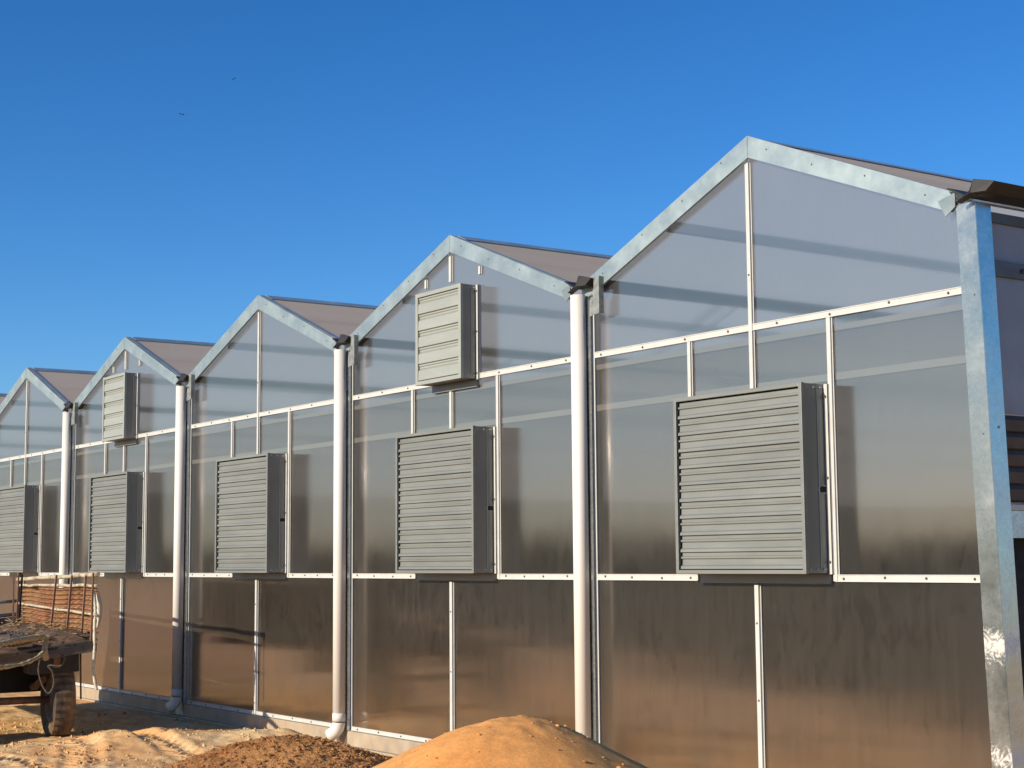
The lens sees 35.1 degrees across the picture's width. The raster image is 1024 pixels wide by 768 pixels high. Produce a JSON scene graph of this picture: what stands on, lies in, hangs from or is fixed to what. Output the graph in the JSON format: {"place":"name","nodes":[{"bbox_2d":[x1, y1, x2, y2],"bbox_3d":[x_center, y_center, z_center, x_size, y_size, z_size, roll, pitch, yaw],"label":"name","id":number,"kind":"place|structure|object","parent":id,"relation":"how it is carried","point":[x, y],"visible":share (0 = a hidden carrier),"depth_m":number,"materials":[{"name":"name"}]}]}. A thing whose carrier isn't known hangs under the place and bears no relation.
{"place":"outdoors","nodes":[
{"label":"outdoors","id":0,"kind":"place"},
{"bbox_2d":[0,691,393,767],"bbox_3d":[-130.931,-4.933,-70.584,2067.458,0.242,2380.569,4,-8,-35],"label":"ground","id":1,"kind":"structure","parent":0,"point":[164,739],"depth_m":16.06,"materials":[{"name":"beige sand"}]},
{"bbox_2d":[0,572,99,736],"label":"farm trailer","id":2,"kind":"object","parent":1,"relation":"on","point":[73,602],"visible":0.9,"depth_m":17.32,"materials":[{"name":"brown wood"}]},
{"bbox_2d":[0,633,31,646],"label":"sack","id":3,"kind":"object","parent":2,"relation":"on","point":[8,636],"visible":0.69,"depth_m":16.25,"materials":[{"name":"fabric"}]},
{"bbox_2d":[0,634,48,660],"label":"rope","id":4,"kind":"object","parent":2,"relation":"on","point":[30,638],"visible":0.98,"depth_m":16.15,"materials":[{"name":"fabric"}]},
{"bbox_2d":[0,641,47,669],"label":"rope","id":5,"kind":"object","parent":4,"relation":"hanging from","point":[28,661],"visible":1,"depth_m":16.02,"materials":[{"name":"fabric"}]},
{"bbox_2d":[37,652,65,693],"bbox_3d":[-4.685,2.943,16.501,0.288,0.426,0.065,-1,-6,1],"label":"cord loop","id":6,"kind":"object","parent":4,"relation":"hanging from","point":[49,667],"visible":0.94,"depth_m":16.49,"materials":[{"name":"fabric"}]},
{"bbox_2d":[0,622,88,652],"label":"sacking","id":7,"kind":"object","parent":2,"relation":"on","point":[65,637],"visible":0.61,"depth_m":17.10,"materials":[{"name":"fabric"}]},
{"bbox_2d":[0,616,88,642],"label":"straw litter","id":8,"kind":"object","parent":7,"relation":"on","point":[61,627],"visible":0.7,"depth_m":18.38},
{"bbox_2d":[79,634,92,637],"bbox_3d":[-4.478,2.651,17.046,0.139,0.048,0.225,4,-8,-35],"label":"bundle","id":9,"kind":"object","parent":7,"relation":"on","point":[85,636],"visible":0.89,"depth_m":16.98,"materials":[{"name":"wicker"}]},
{"bbox_2d":[0,630,89,641],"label":"dark rope","id":10,"kind":"object","parent":2,"relation":"on","point":[10,631],"visible":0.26,"depth_m":16.89,"materials":[{"name":"black fabric"}]},
{"bbox_2d":[92,592,97,689],"bbox_3d":[-4.366,2.689,16.964,0.066,1.024,0.122,-1,-6,5],"label":"twine","id":11,"kind":"object","parent":2,"relation":"hanging from","point":[94,645],"visible":0.94,"depth_m":16.95,"materials":[{"name":"fabric"}]},
{"bbox_2d":[96,594,101,628],"bbox_3d":[-4.351,2.388,17.029,0.071,0.365,0.074,-2,-7,17],"label":"rag","id":12,"kind":"object","parent":2,"relation":"attached to","point":[99,604],"visible":0.94,"depth_m":17.02,"materials":[{"name":"fabric"}]},
{"bbox_2d":[0,712,309,767],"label":"sand crumbs","id":13,"kind":"object","parent":1,"relation":"on","point":[32,763],"visible":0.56,"depth_m":16.16,"materials":[{"name":"sand"}]},
{"bbox_2d":[164,734,392,767],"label":"soil pile","id":14,"kind":"object","parent":1,"relation":"on","point":[295,751],"visible":0.94,"depth_m":13.86,"materials":[{"name":"brown soil"}]},
{"bbox_2d":[372,715,647,767],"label":"sand pile","id":15,"kind":"object","parent":1,"relation":"on","point":[521,741],"visible":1,"depth_m":7.24,"materials":[{"name":"sand"}]},
{"bbox_2d":[0,136,1023,767],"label":"greenhouse","id":16,"kind":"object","parent":1,"relation":"on","point":[884,300],"visible":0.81,"depth_m":12.64,"materials":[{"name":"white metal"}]},
{"bbox_2d":[0,485,40,576],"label":"shutter box","id":17,"kind":"object","parent":16,"relation":"attached to","point":[19,527],"visible":1,"depth_m":24.08,"materials":[{"name":"grey metal"}]},
{"bbox_2d":[59,412,71,587],"bbox_3d":[-6.299,2.367,22.803,0.127,3.945,0.126,4,-8,-35],"label":"downpipe","id":18,"kind":"object","parent":16,"relation":"attached to","point":[65,493],"visible":0.71,"depth_m":22.84,"materials":[{"name":"beige plastic"}]},
{"bbox_2d":[88,471,144,577],"bbox_3d":[-5.171,1.853,21.201,0.249,1.351,1.354,4,-8,-35],"label":"shutter box","id":19,"kind":"object","parent":16,"relation":"attached to","point":[116,522],"visible":1,"depth_m":20.92,"materials":[{"name":"grey metal"}]},
{"bbox_2d":[102,372,139,446],"bbox_3d":[-5.158,0.346,21.375,0.199,0.926,0.809,4,-8,-35],"label":"shutter box","id":20,"kind":"object","parent":16,"relation":"attached to","point":[121,412],"visible":1,"depth_m":21.16,"materials":[{"name":"grey metal"}]},
{"bbox_2d":[165,386,186,712],"bbox_3d":[-4.049,1.977,19.557,0.206,3.913,0.133,-3,-7,23],"label":"downpipe","id":21,"kind":"object","parent":16,"relation":"attached to","point":[173,704],"visible":1,"depth_m":19.49,"materials":[{"name":"beige plastic"}]},
{"bbox_2d":[214,453,287,578],"bbox_3d":[-2.887,1.477,17.939,0.249,1.351,1.354,4,-8,-35],"label":"shutter box","id":22,"kind":"object","parent":16,"relation":"attached to","point":[251,516],"visible":1,"depth_m":17.70,"materials":[{"name":"grey metal"}]},
{"bbox_2d":[325,349,347,740],"bbox_3d":[-1.765,1.601,16.295,0.206,3.913,0.133,-3,-7,23],"label":"downpipe","id":23,"kind":"object","parent":16,"relation":"attached to","point":[334,731],"visible":0.97,"depth_m":16.23,"materials":[{"name":"beige plastic"}]},
{"bbox_2d":[395,425,497,580],"bbox_3d":[-0.603,1.101,14.677,0.249,1.351,1.354,4,-8,-35],"label":"shutter box","id":24,"kind":"object","parent":16,"relation":"attached to","point":[445,503],"visible":1,"depth_m":14.47,"materials":[{"name":"grey metal"}]},
{"bbox_2d":[415,283,480,393],"bbox_3d":[-0.590,-0.407,14.851,0.199,0.926,0.809,4,-8,-35],"label":"shutter box","id":25,"kind":"object","parent":16,"relation":"attached to","point":[447,338],"visible":1,"depth_m":14.70,"materials":[{"name":"grey metal"}]},
{"bbox_2d":[570,294,590,737],"bbox_3d":[0.553,1.238,13.017,0.127,3.945,0.126,4,-8,-35],"label":"downpipe","id":26,"kind":"object","parent":16,"relation":"attached to","point":[578,317],"visible":1,"depth_m":12.99,"materials":[{"name":"beige plastic"}]},
{"bbox_2d":[673,382,833,583],"bbox_3d":[1.682,0.724,11.415,0.249,1.351,1.354,4,-8,-35],"label":"shutter box","id":27,"kind":"object","parent":16,"relation":"attached to","point":[753,480],"visible":1,"depth_m":11.24,"materials":[{"name":"grey metal"}]},
{"bbox_2d":[0,0,1023,393],"label":"sky","id":28,"kind":"structure","parent":0,"point":[348,140],"materials":[{"name":"blue"}]}
]}

